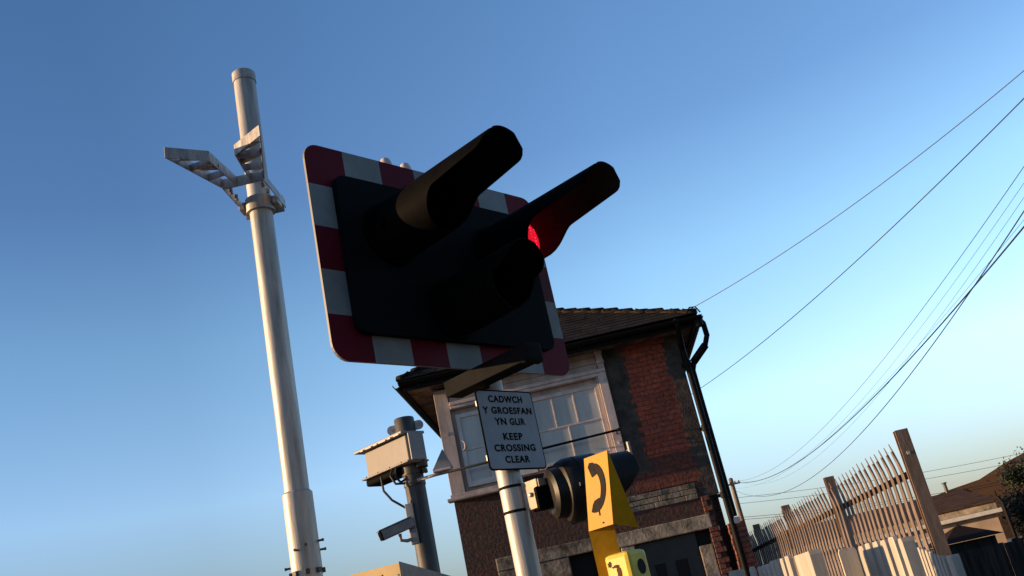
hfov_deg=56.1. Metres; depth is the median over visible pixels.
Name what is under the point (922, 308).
overhead wire
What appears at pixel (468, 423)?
window
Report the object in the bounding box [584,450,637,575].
phone sign
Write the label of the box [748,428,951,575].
palisade fence
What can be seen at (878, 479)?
overhead wire
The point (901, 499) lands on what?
overhead wire
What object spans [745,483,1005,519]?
overhead wire
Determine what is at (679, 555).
door
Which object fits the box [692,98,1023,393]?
overhead wire
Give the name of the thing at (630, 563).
telephone box
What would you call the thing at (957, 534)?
shed
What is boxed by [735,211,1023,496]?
overhead wire
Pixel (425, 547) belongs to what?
camera post
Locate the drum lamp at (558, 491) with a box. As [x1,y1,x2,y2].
[521,451,639,524]
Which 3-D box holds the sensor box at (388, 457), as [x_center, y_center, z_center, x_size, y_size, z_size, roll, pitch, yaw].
[-1.266,1.994,10.143,0.412,0.779,0.880,9,-29,-45]
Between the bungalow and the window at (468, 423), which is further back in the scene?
the bungalow
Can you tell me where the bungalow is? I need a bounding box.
[777,482,1017,575]
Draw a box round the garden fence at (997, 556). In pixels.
[952,537,1023,575]
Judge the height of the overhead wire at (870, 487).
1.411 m
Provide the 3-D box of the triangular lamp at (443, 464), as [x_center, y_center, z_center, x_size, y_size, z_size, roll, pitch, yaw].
[-0.812,1.823,9.891,0.386,0.265,0.160,-13,-20,1]
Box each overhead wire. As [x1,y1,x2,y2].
[691,70,1023,308]
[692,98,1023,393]
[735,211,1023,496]
[735,226,1023,482]
[737,199,1022,483]
[738,183,1023,481]
[738,453,1021,497]
[740,461,1019,503]
[742,167,1023,480]
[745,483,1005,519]
[746,220,1023,487]
[749,481,1003,516]
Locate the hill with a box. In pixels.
[763,453,1023,564]
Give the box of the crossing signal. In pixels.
[303,125,619,575]
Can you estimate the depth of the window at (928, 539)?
24.00 m
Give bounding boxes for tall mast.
[164,68,325,575]
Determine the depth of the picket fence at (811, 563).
5.07 m
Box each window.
[455,410,496,487]
[520,469,538,475]
[532,384,613,470]
[827,552,866,575]
[915,537,932,548]
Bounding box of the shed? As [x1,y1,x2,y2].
[924,524,1002,572]
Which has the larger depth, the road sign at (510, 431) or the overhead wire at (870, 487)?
the overhead wire at (870, 487)
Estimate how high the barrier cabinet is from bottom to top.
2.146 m
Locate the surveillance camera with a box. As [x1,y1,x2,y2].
[376,503,419,544]
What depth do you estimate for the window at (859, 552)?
24.48 m
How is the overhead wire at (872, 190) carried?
attached to the signal cabin
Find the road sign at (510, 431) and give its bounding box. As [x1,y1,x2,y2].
[474,389,546,470]
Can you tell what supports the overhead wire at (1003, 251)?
attached to the telegraph pole
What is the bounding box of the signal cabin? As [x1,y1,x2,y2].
[392,306,758,575]
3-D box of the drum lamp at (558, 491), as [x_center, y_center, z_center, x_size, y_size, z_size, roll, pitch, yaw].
[0.309,0.893,4.289,0.496,0.291,0.305,-6,-21,-18]
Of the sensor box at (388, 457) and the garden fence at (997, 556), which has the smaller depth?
the sensor box at (388, 457)
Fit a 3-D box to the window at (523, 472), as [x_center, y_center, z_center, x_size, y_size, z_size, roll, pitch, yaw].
[-0.012,2.314,14.625,0.610,1.130,0.060,-13,-20,1]
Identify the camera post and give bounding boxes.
[387,416,440,572]
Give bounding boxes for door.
[635,532,705,575]
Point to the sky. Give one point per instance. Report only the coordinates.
(138, 433)
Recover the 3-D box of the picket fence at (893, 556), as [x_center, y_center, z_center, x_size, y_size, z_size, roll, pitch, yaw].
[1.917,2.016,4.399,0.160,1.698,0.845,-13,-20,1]
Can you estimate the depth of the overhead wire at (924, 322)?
14.88 m
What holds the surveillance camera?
attached to the camera post
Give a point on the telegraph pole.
(732, 483)
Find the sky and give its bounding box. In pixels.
[0,0,1023,575]
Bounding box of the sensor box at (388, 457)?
[354,431,428,508]
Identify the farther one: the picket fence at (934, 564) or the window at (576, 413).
the window at (576, 413)
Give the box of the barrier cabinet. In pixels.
[348,561,449,575]
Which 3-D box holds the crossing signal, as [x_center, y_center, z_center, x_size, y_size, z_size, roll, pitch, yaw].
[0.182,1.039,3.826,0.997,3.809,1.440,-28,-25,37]
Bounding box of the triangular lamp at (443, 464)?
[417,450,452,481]
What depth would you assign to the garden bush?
25.23 m
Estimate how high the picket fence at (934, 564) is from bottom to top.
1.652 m
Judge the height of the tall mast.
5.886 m
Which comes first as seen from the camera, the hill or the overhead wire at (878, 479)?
the overhead wire at (878, 479)
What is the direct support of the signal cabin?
on the ground
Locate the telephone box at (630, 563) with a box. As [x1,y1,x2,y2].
[605,549,650,575]
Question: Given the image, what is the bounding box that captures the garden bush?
[986,446,1023,537]
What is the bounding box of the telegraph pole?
[728,478,749,536]
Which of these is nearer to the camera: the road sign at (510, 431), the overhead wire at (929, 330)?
the road sign at (510, 431)
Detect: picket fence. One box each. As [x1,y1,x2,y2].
[710,549,828,575]
[838,536,926,575]
[917,547,966,575]
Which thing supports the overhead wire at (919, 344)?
attached to the telegraph pole

